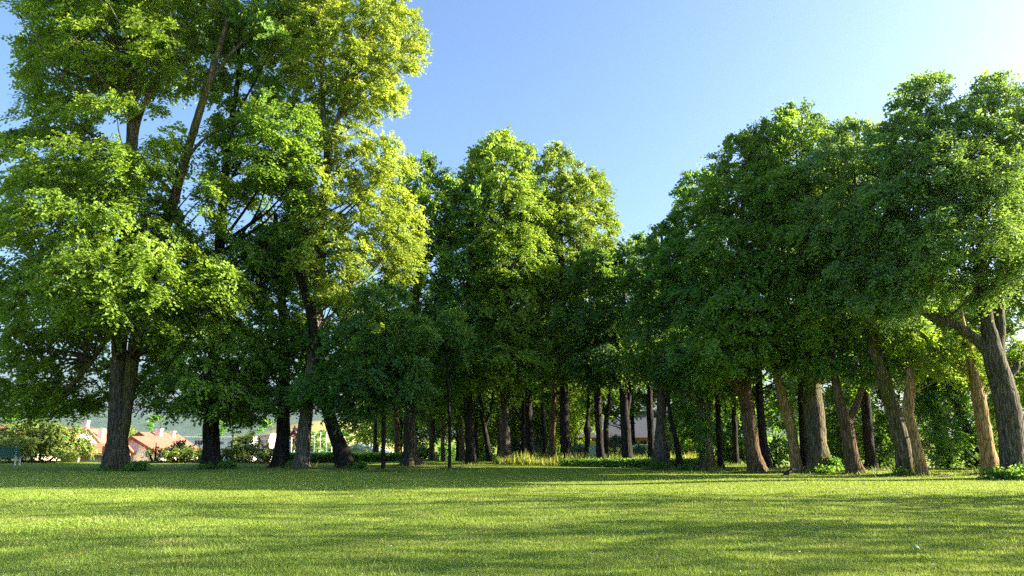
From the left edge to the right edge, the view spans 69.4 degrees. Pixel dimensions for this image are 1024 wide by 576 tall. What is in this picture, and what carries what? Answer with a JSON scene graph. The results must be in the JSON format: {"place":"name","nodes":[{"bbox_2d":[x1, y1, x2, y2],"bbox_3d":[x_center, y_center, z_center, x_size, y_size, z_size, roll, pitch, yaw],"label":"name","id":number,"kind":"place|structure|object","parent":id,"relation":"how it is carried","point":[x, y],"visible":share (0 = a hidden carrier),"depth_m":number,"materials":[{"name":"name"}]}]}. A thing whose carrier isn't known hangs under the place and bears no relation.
{"place":"outdoors","nodes":[
{"label":"outdoors","id":0,"kind":"place"},
{"bbox_2d":[254,421,437,451],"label":"field","id":1,"kind":"structure","parent":0,"point":[316,427],"depth_m":303.63,"materials":[{"name":"yellow plant"}]},
{"bbox_2d":[0,437,1023,575],"bbox_3d":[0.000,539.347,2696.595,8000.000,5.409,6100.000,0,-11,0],"label":"lawn","id":2,"kind":"structure","parent":0,"point":[82,465],"depth_m":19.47,"materials":[{"name":"green plant"}]},
{"bbox_2d":[0,447,23,465],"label":"park bench","id":3,"kind":"object","parent":2,"relation":"on","point":[15,454],"visible":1,"depth_m":37.60,"materials":[{"name":"green paint"}]},
{"bbox_2d":[60,449,81,461],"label":"garden wall","id":4,"kind":"structure","parent":2,"relation":"on","point":[74,459],"depth_m":43.37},
{"bbox_2d":[68,427,100,442],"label":"house","id":5,"kind":"structure","parent":2,"relation":"on","point":[87,429],"depth_m":89.37,"materials":[{"name":"orange tile"}]},
{"bbox_2d":[82,421,106,442],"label":"house","id":6,"kind":"structure","parent":2,"relation":"on","point":[100,434],"depth_m":98.85,"materials":[{"name":"beige tile"}]},
{"bbox_2d":[80,443,135,460],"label":"annex","id":7,"kind":"object","parent":2,"relation":"on","point":[101,448],"visible":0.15,"depth_m":70.49,"materials":[{"name":"orange tile"}]},
{"bbox_2d":[128,436,175,460],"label":"row house","id":8,"kind":"structure","parent":2,"relation":"on","point":[139,445],"depth_m":74.36,"materials":[{"name":"orange tile"}]},
{"bbox_2d":[133,429,185,447],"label":"row house","id":9,"kind":"structure","parent":2,"relation":"on","point":[160,432],"depth_m":84.64,"materials":[{"name":"orange tile"}]},
{"bbox_2d":[144,413,180,435],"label":"distant tree","id":10,"kind":"object","parent":2,"relation":"on","point":[150,424],"visible":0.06,"depth_m":156.33,"materials":[{"name":"green plant"}]},
{"bbox_2d":[168,431,198,458],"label":"row house","id":11,"kind":"structure","parent":2,"relation":"on","point":[177,437],"depth_m":94.73,"materials":[{"name":"orange tile"}]},
{"bbox_2d":[183,437,257,460],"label":"apartment block","id":12,"kind":"structure","parent":2,"relation":"on","point":[196,441],"depth_m":122.34,"materials":[{"name":"paint"}]},
{"bbox_2d":[256,433,275,461],"bbox_3d":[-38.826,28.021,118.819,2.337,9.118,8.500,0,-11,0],"label":"apartment block","id":13,"kind":"structure","parent":2,"relation":"on","point":[267,438],"depth_m":115.66,"materials":[{"name":"paint"}]},
{"bbox_2d":[256,417,292,444],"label":"distant tree","id":14,"kind":"object","parent":2,"relation":"on","point":[261,429],"visible":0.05,"depth_m":137.08,"materials":[{"name":"green plant"}]},
{"bbox_2d":[290,425,297,450],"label":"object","id":15,"kind":"object","parent":2,"relation":"on","point":[294,431],"visible":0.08,"depth_m":110.27,"materials":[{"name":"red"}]},
{"bbox_2d":[314,429,332,450],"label":"distant tree","id":16,"kind":"object","parent":2,"relation":"on","point":[317,435],"visible":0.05,"depth_m":116.83,"materials":[{"name":"green plant"}]},
{"bbox_2d":[290,451,401,462],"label":"clipped hedge","id":17,"kind":"object","parent":2,"relation":"on","point":[320,457],"visible":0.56,"depth_m":45.39,"materials":[{"name":"green plant"}]},
{"bbox_2d":[344,366,392,455],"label":"lime tree","id":18,"kind":"object","parent":2,"relation":"on","point":[374,437],"visible":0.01,"depth_m":50.95,"materials":[{"name":"brown plant"}]},
{"bbox_2d":[349,443,392,452],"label":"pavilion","id":19,"kind":"structure","parent":2,"relation":"on","point":[358,449],"depth_m":72.76,"materials":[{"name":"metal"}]},
{"bbox_2d":[325,310,418,451],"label":"broad tree","id":20,"kind":"object","parent":2,"relation":"on","point":[366,436],"visible":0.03,"depth_m":65.37,"materials":[{"name":"green plant"}]},
{"bbox_2d":[365,325,404,452],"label":"lime tree","id":21,"kind":"object","parent":2,"relation":"on","point":[397,447],"visible":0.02,"depth_m":47.91,"materials":[{"name":"brown plant"}]},
{"bbox_2d":[371,356,455,452],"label":"broad tree","id":22,"kind":"object","parent":2,"relation":"on","point":[423,433],"visible":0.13,"depth_m":58.17,"materials":[{"name":"green plant"}]},
{"bbox_2d":[399,321,456,460],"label":"lime tree","id":23,"kind":"object","parent":2,"relation":"on","point":[432,438],"visible":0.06,"depth_m":51.04,"materials":[{"name":"brown plant"}]},
{"bbox_2d":[418,443,437,460],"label":"shrub","id":24,"kind":"object","parent":2,"relation":"on","point":[423,452],"visible":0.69,"depth_m":51.94,"materials":[{"name":"green plant"}]},
{"bbox_2d":[425,433,455,460],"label":"distant tree","id":25,"kind":"object","parent":2,"relation":"on","point":[453,453],"visible":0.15,"depth_m":110.16,"materials":[{"name":"green plant"}]},
{"bbox_2d":[430,359,460,460],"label":"lime tree","id":26,"kind":"object","parent":2,"relation":"on","point":[442,444],"visible":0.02,"depth_m":53.76,"materials":[{"name":"beige plant"}]},
{"bbox_2d":[417,356,496,460],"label":"broad tree","id":27,"kind":"object","parent":2,"relation":"on","point":[454,436],"visible":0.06,"depth_m":62.47,"materials":[{"name":"green plant"}]},
{"bbox_2d":[424,356,490,460],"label":"lime tree","id":28,"kind":"object","parent":2,"relation":"on","point":[461,441],"visible":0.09,"depth_m":49.03,"materials":[{"name":"brown plant"}]},
{"bbox_2d":[445,386,512,460],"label":"lime tree","id":29,"kind":"object","parent":2,"relation":"on","point":[476,438],"visible":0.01,"depth_m":50.99,"materials":[{"name":"green plant"}]},
{"bbox_2d":[452,384,510,460],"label":"lime tree","id":30,"kind":"object","parent":2,"relation":"on","point":[487,404],"visible":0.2,"depth_m":49.28,"materials":[{"name":"green plant"}]},
{"bbox_2d":[477,443,498,460],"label":"shrub","id":31,"kind":"object","parent":2,"relation":"on","point":[482,455],"visible":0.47,"depth_m":51.38,"materials":[{"name":"green plant"}]},
{"bbox_2d":[478,383,520,456],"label":"lime tree","id":32,"kind":"object","parent":2,"relation":"on","point":[498,425],"visible":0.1,"depth_m":53.12,"materials":[{"name":"green plant"}]},
{"bbox_2d":[0,473,1023,575],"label":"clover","id":33,"kind":"object","parent":2,"relation":"on","point":[150,561],"visible":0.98,"depth_m":11.98,"materials":[{"name":"green plant"}]},
{"bbox_2d":[510,436,520,457],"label":"shrub","id":34,"kind":"object","parent":2,"relation":"on","point":[515,443],"visible":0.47,"depth_m":54.08,"materials":[{"name":"green plant"}]},
{"bbox_2d":[474,390,558,451],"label":"broad tree","id":35,"kind":"object","parent":2,"relation":"on","point":[493,433],"visible":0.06,"depth_m":56.23,"materials":[{"name":"green plant"}]},
{"bbox_2d":[496,302,547,454],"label":"lime tree","id":36,"kind":"object","parent":2,"relation":"on","point":[521,418],"visible":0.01,"depth_m":46.23,"materials":[{"name":"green plant"}]},
{"bbox_2d":[533,434,548,457],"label":"shrub","id":37,"kind":"object","parent":2,"relation":"on","point":[538,446],"visible":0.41,"depth_m":53.01,"materials":[{"name":"green plant"}]},
{"bbox_2d":[517,312,571,457],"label":"lime tree","id":38,"kind":"object","parent":2,"relation":"on","point":[544,434],"visible":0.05,"depth_m":48.18,"materials":[{"name":"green plant"}]},
{"bbox_2d":[509,383,582,446],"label":"broad tree","id":39,"kind":"object","parent":2,"relation":"on","point":[538,416],"visible":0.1,"depth_m":56.55,"materials":[{"name":"green plant"}]},
{"bbox_2d":[539,390,603,449],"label":"broad tree","id":40,"kind":"object","parent":2,"relation":"on","point":[577,417],"visible":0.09,"depth_m":60.56,"materials":[{"name":"green plant"}]},
{"bbox_2d":[572,441,593,457],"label":"shrub","id":41,"kind":"object","parent":2,"relation":"on","point":[580,449],"visible":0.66,"depth_m":50.04,"materials":[{"name":"green plant"}]},
{"bbox_2d":[495,449,698,464],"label":"tall grass","id":42,"kind":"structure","parent":2,"relation":"on","point":[521,459],"depth_m":39.68,"materials":[{"name":"plant"}]},
{"bbox_2d":[603,433,621,454],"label":"shrub","id":43,"kind":"object","parent":2,"relation":"on","point":[614,441],"visible":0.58,"depth_m":48.51,"materials":[{"name":"green plant"}]},
{"bbox_2d":[569,325,656,444],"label":"broad tree","id":44,"kind":"object","parent":2,"relation":"on","point":[635,407],"visible":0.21,"depth_m":54.59,"materials":[{"name":"green plant"}]},
{"bbox_2d":[578,418,690,456],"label":"house","id":45,"kind":"structure","parent":2,"relation":"on","point":[641,437],"depth_m":63.31,"materials":[{"name":"stone"}]},
{"bbox_2d":[558,457,717,467],"bbox_3d":[6.459,8.894,37.560,8.255,0.681,1.068,0,-11,0],"label":"hedge","id":46,"kind":"object","parent":2,"relation":"on","point":[599,462],"visible":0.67,"depth_m":37.23,"materials":[{"name":"green plant"}]},
{"bbox_2d":[633,443,647,457],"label":"shrub","id":47,"kind":"object","parent":2,"relation":"on","point":[639,449],"visible":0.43,"depth_m":49.54,"materials":[{"name":"green plant"}]},
{"bbox_2d":[666,431,680,456],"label":"shrub","id":48,"kind":"object","parent":2,"relation":"on","point":[669,437],"visible":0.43,"depth_m":46.46,"materials":[{"name":"green plant"}]},
{"bbox_2d":[642,329,740,445],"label":"broad tree","id":49,"kind":"object","parent":2,"relation":"on","point":[673,394],"visible":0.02,"depth_m":56.01,"materials":[{"name":"green plant"}]},
{"bbox_2d":[666,390,724,456],"bbox_3d":[12.165,9.267,49.702,4.483,6.222,4.581,0,-11,0],"label":"shrub","id":50,"kind":"object","parent":2,"relation":"on","point":[685,408],"visible":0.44,"depth_m":49.80,"materials":[{"name":"green plant"}]},
{"bbox_2d":[654,271,784,464],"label":"broad tree","id":51,"kind":"object","parent":2,"relation":"on","point":[686,443],"visible":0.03,"depth_m":54.68,"materials":[{"name":"green plant"}]},
{"bbox_2d":[710,393,769,463],"bbox_3d":[14.002,8.234,46.580,4.445,6.742,4.256,5,-12,-22],"label":"shrub","id":52,"kind":"object","parent":2,"relation":"on","point":[727,457],"visible":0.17,"depth_m":45.70,"materials":[{"name":"green plant"}]},
{"bbox_2d":[756,375,798,467],"bbox_3d":[17.076,8.364,46.373,5.226,6.556,3.884,8,-14,-35],"label":"shrub","id":53,"kind":"object","parent":2,"relation":"on","point":[774,446],"visible":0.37,"depth_m":45.33,"materials":[{"name":"green plant"}]},
{"bbox_2d":[764,274,903,467],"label":"broad tree","id":54,"kind":"object","parent":2,"relation":"on","point":[832,427],"visible":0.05,"depth_m":47.13,"materials":[{"name":"green plant"}]},
{"bbox_2d":[899,267,1023,468],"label":"broad tree","id":55,"kind":"object","parent":2,"relation":"on","point":[966,454],"visible":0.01,"depth_m":47.35,"materials":[{"name":"green plant"}]},
{"bbox_2d":[0,401,1023,437],"bbox_3d":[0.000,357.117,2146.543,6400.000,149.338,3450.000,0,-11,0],"label":"hills","id":56,"kind":"structure","parent":0,"point":[186,428],"depth_m":2333.92,"materials":[{"name":"green plant"}]},
{"bbox_2d":[0,0,1023,416],"label":"sky","id":57,"kind":"structure","parent":0,"point":[641,91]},
{"bbox_2d":[16,460,1023,479],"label":"bare soil","id":58,"kind":"structure","parent":0,"point":[779,471],"depth_m":33.93,"materials":[{"name":"brown soil"}]},
{"bbox_2d":[0,420,101,462],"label":"bush","id":59,"kind":"object","parent":58,"relation":"on","point":[56,441],"visible":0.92,"depth_m":42.22,"materials":[{"name":"green plant"}]},
{"bbox_2d":[0,0,260,470],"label":"lime tree","id":60,"kind":"object","parent":58,"relation":"on","point":[87,302],"visible":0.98,"depth_m":34.57,"materials":[{"name":"green plant"}]},
{"bbox_2d":[141,443,175,461],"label":"bush","id":61,"kind":"object","parent":58,"relation":"on","point":[158,449],"visible":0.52,"depth_m":43.46,"materials":[{"name":"green plant"}]},
{"bbox_2d":[158,442,197,461],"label":"bush","id":62,"kind":"object","parent":58,"relation":"on","point":[177,453],"visible":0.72,"depth_m":42.87,"materials":[{"name":"green plant"}]},
{"bbox_2d":[168,438,194,462],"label":"bush","id":63,"kind":"object","parent":58,"relation":"on","point":[182,444],"visible":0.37,"depth_m":43.86,"materials":[{"name":"green plant"}]},
{"bbox_2d":[182,443,201,461],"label":"bush","id":64,"kind":"object","parent":58,"relation":"on","point":[194,453],"visible":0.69,"depth_m":42.89,"materials":[{"name":"green plant"}]},
{"bbox_2d":[124,0,326,469],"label":"lime tree","id":65,"kind":"object","parent":58,"relation":"on","point":[257,109],"visible":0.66,"depth_m":35.85,"materials":[{"name":"green plant"}]},
{"bbox_2d":[221,443,243,461],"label":"bush","id":66,"kind":"object","parent":58,"relation":"on","point":[224,453],"visible":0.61,"depth_m":43.15,"materials":[{"name":"green plant"}]},
{"bbox_2d":[225,430,269,462],"bbox_3d":[-15.643,9.533,44.062,2.584,2.050,3.576,0,-11,0],"label":"bush","id":67,"kind":"object","parent":58,"relation":"on","point":[247,449],"visible":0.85,"depth_m":43.49,"materials":[{"name":"green plant"}]},
{"bbox_2d":[251,443,273,463],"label":"bush","id":68,"kind":"object","parent":58,"relation":"on","point":[268,451],"visible":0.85,"depth_m":43.48,"materials":[{"name":"green plant"}]},
{"bbox_2d":[219,214,343,467],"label":"lime tree","id":69,"kind":"object","parent":58,"relation":"on","point":[281,454],"visible":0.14,"depth_m":36.44,"materials":[{"name":"green plant"}]},
{"bbox_2d":[250,198,418,469],"bbox_3d":[-8.599,2.092,36.295,8.616,13.774,5.875,-7,-13,32],"label":"lime tree","id":70,"kind":"object","parent":58,"relation":"on","point":[326,366],"visible":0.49,"depth_m":35.06,"materials":[{"name":"green plant"}]},
{"bbox_2d":[249,0,434,468],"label":"lime tree","id":71,"kind":"object","parent":58,"relation":"on","point":[364,53],"visible":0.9,"depth_m":37.55,"materials":[{"name":"green plant"}]},
{"bbox_2d":[319,278,443,469],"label":"young tree","id":72,"kind":"object","parent":58,"relation":"on","point":[372,359],"visible":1,"depth_m":33.38,"materials":[{"name":"green plant"}]},
{"bbox_2d":[371,149,486,465],"bbox_3d":[-4.898,0.852,40.721,7.145,17.938,5.650,0,-11,0],"label":"lime tree","id":73,"kind":"object","parent":58,"relation":"on","point":[410,453],"visible":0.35,"depth_m":40.68,"materials":[{"name":"green plant"}]},
{"bbox_2d":[419,306,481,467],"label":"young tree","id":74,"kind":"object","parent":58,"relation":"on","point":[460,334],"visible":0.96,"depth_m":36.30,"materials":[{"name":"green plant"}]},
{"bbox_2d":[415,176,511,463],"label":"lime tree","id":75,"kind":"object","parent":58,"relation":"on","point":[465,264],"visible":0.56,"depth_m":40.44,"materials":[{"name":"green plant"}]},
{"bbox_2d":[453,125,566,458],"bbox_3d":[-0.215,-0.124,41.933,6.888,20.031,6.998,0,-11,0],"label":"lime tree","id":76,"kind":"object","parent":58,"relation":"on","point":[507,189],"visible":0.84,"depth_m":40.85,"materials":[{"name":"green plant"}]},
{"bbox_2d":[496,182,567,458],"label":"lime tree","id":77,"kind":"object","parent":58,"relation":"on","point":[529,438],"visible":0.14,"depth_m":42.22,"materials":[{"name":"green plant"}]},
{"bbox_2d":[524,324,573,458],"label":"lime tree","id":78,"kind":"object","parent":58,"relation":"on","point":[551,396],"visible":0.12,"depth_m":44.44,"materials":[{"name":"green plant"}]},
{"bbox_2d":[526,141,626,457],"bbox_3d":[3.609,0.340,43.089,6.497,19.688,6.184,0,-11,0],"label":"lime tree","id":79,"kind":"object","parent":58,"relation":"on","point":[577,184],"visible":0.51,"depth_m":43.31,"materials":[{"name":"green plant"}]},
{"bbox_2d":[571,325,607,455],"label":"lime tree","id":80,"kind":"object","parent":58,"relation":"on","point":[587,429],"depth_m":44.10,"materials":[{"name":"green plant"}]},
{"bbox_2d":[544,244,645,457],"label":"lime tree","id":81,"kind":"object","parent":58,"relation":"on","point":[602,260],"visible":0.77,"depth_m":39.28,"materials":[{"name":"green plant"}]},
{"bbox_2d":[581,328,619,457],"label":"lime tree","id":82,"kind":"object","parent":58,"relation":"on","point":[608,395],"visible":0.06,"depth_m":42.87,"materials":[{"name":"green plant"}]},
{"bbox_2d":[581,229,660,461],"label":"lime tree","id":83,"kind":"object","parent":58,"relation":"on","point":[604,347],"visible":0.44,"depth_m":38.43,"materials":[{"name":"green plant"}]},
{"bbox_2d":[620,293,673,458],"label":"lime tree","id":84,"kind":"object","parent":58,"relation":"on","point":[649,415],"visible":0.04,"depth_m":39.05,"materials":[{"name":"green plant"}]},
{"bbox_2d":[631,351,683,467],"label":"young tree","id":85,"kind":"object","parent":58,"relation":"on","point":[678,456],"visible":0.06,"depth_m":35.40,"materials":[{"name":"green plant"}]},
{"bbox_2d":[615,219,713,469],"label":"lime tree","id":86,"kind":"object","parent":58,"relation":"on","point":[661,452],"visible":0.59,"depth_m":35.76,"materials":[{"name":"green plant"}]},
{"bbox_2d":[640,162,763,470],"bbox_3d":[9.124,1.060,35.155,5.758,15.553,6.128,0,-11,0],"label":"lime tree","id":87,"kind":"object","parent":58,"relation":"on","point":[705,456],"visible":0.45,"depth_m":34.55,"materials":[{"name":"green plant"}]},
{"bbox_2d":[694,384,737,467],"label":"young tree","id":88,"kind":"object","parent":58,"relation":"on","point":[720,461],"visible":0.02,"depth_m":35.10,"materials":[{"name":"brown plant"}]},
{"bbox_2d":[711,370,767,464],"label":"lime tree","id":89,"kind":"object","parent":58,"relation":"on","point":[733,409],"visible":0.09,"depth_m":41.31,"materials":[{"name":"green plant"}]},
{"bbox_2d":[678,116,816,471],"bbox_3d":[11.076,-0.017,33.634,8.025,16.807,5.648,8,-14,-34],"label":"lime tree","id":90,"kind":"object","parent":58,"relation":"on","point":[733,226],"visible":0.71,"depth_m":32.55,"materials":[{"name":"green plant"}]},
{"bbox_2d":[719,355,802,468],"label":"lime tree","id":91,"kind":"object","parent":58,"relation":"on","point":[758,392],"visible":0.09,"depth_m":34.47,"materials":[{"name":"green plant"}]},
{"bbox_2d":[741,298,822,470],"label":"lime tree","id":92,"kind":"object","parent":58,"relation":"on","point":[786,412],"visible":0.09,"depth_m":32.36,"materials":[{"name":"beige plant"}]},
{"bbox_2d":[765,355,829,466],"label":"lime tree","id":93,"kind":"object","parent":58,"relation":"on","point":[802,431],"visible":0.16,"depth_m":36.02,"materials":[{"name":"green plant"}]},
{"bbox_2d":[723,97,880,473],"bbox_3d":[13.195,-0.553,32.646,7.490,17.706,6.773,0,-11,0],"label":"lime tree","id":94,"kind":"object","parent":58,"relation":"on","point":[820,459],"visible":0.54,"depth_m":32.05,"materials":[{"name":"green plant"}]},
{"bbox_2d":[788,324,902,473],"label":"lime tree","id":95,"kind":"object","parent":58,"relation":"on","point":[852,460],"visible":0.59,"depth_m":30.75,"materials":[{"name":"green plant"}]},
{"bbox_2d":[822,384,876,466],"bbox_3d":[16.679,6.920,37.361,3.483,4.648,3.771,0,-11,0],"label":"shrub","id":96,"kind":"object","parent":58,"relation":"on","point":[834,434],"visible":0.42,"depth_m":37.07,"materials":[{"name":"green plant"}]},
{"bbox_2d":[784,112,947,475],"bbox_3d":[14.632,-0.164,30.187,5.878,15.687,6.360,-6,-13,29],"label":"lime tree","id":97,"kind":"object","parent":58,"relation":"on","point":[840,157],"visible":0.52,"depth_m":29.83,"materials":[{"name":"green plant"}]},
{"bbox_2d":[845,351,900,468],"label":"lime tree","id":98,"kind":"object","parent":58,"relation":"on","point":[870,460],"visible":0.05,"depth_m":33.26,"materials":[{"name":"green plant"}]},
{"bbox_2d":[844,377,920,467],"bbox_3d":[18.622,6.518,37.586,3.257,5.801,3.621,5,-12,-23],"label":"shrub","id":99,"kind":"object","parent":58,"relation":"on","point":[880,439],"visible":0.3,"depth_m":36.98,"materials":[{"name":"green plant"}]},
{"bbox_2d":[862,322,967,474],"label":"lime tree","id":100,"kind":"object","parent":58,"relation":"on","point":[910,369],"visible":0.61,"depth_m":29.41,"materials":[{"name":"green plant"}]},
{"bbox_2d":[838,68,1023,479],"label":"lime tree","id":101,"kind":"object","parent":58,"relation":"on","point":[980,171],"visible":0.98,"depth_m":27.48,"materials":[{"name":"green plant"}]},
{"bbox_2d":[898,345,988,467],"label":"lime tree","id":102,"kind":"object","parent":58,"relation":"on","point":[935,393],"visible":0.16,"depth_m":35.27,"materials":[{"name":"green plant"}]},
{"bbox_2d":[914,382,995,469],"bbox_3d":[20.661,6.534,35.247,3.276,4.496,4.206,4,-12,-21],"label":"shrub","id":103,"kind":"object","parent":58,"relation":"on","point":[947,459],"visible":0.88,"depth_m":34.88,"materials":[{"name":"green plant"}]},
{"bbox_2d":[891,278,1020,467],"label":"lime tree","id":104,"kind":"object","parent":58,"relation":"on","point":[973,323],"visible":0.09,"depth_m":36.53,"materials":[{"name":"green plant"}]},
{"bbox_2d":[911,310,1018,473],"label":"lime tree","id":105,"kind":"object","parent":58,"relation":"on","point":[965,361],"visible":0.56,"depth_m":29.26,"materials":[{"name":"beige plant"}]},
{"bbox_2d":[976,433,998,460],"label":"shrub","id":106,"kind":"object","parent":58,"relation":"on","point":[995,442],"visible":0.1,"depth_m":31.94,"materials":[{"name":"green plant"}]},
{"bbox_2d":[972,258,1023,433],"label":"lime tree","id":107,"kind":"object","parent":58,"relation":"on","point":[1018,304],"visible":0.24,"depth_m":35.87,"materials":[{"name":"green plant"}]},
{"bbox_2d":[573,443,595,456],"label":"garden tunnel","id":108,"kind":"structure","parent":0,"point":[592,450],"depth_m":53.26,"materials":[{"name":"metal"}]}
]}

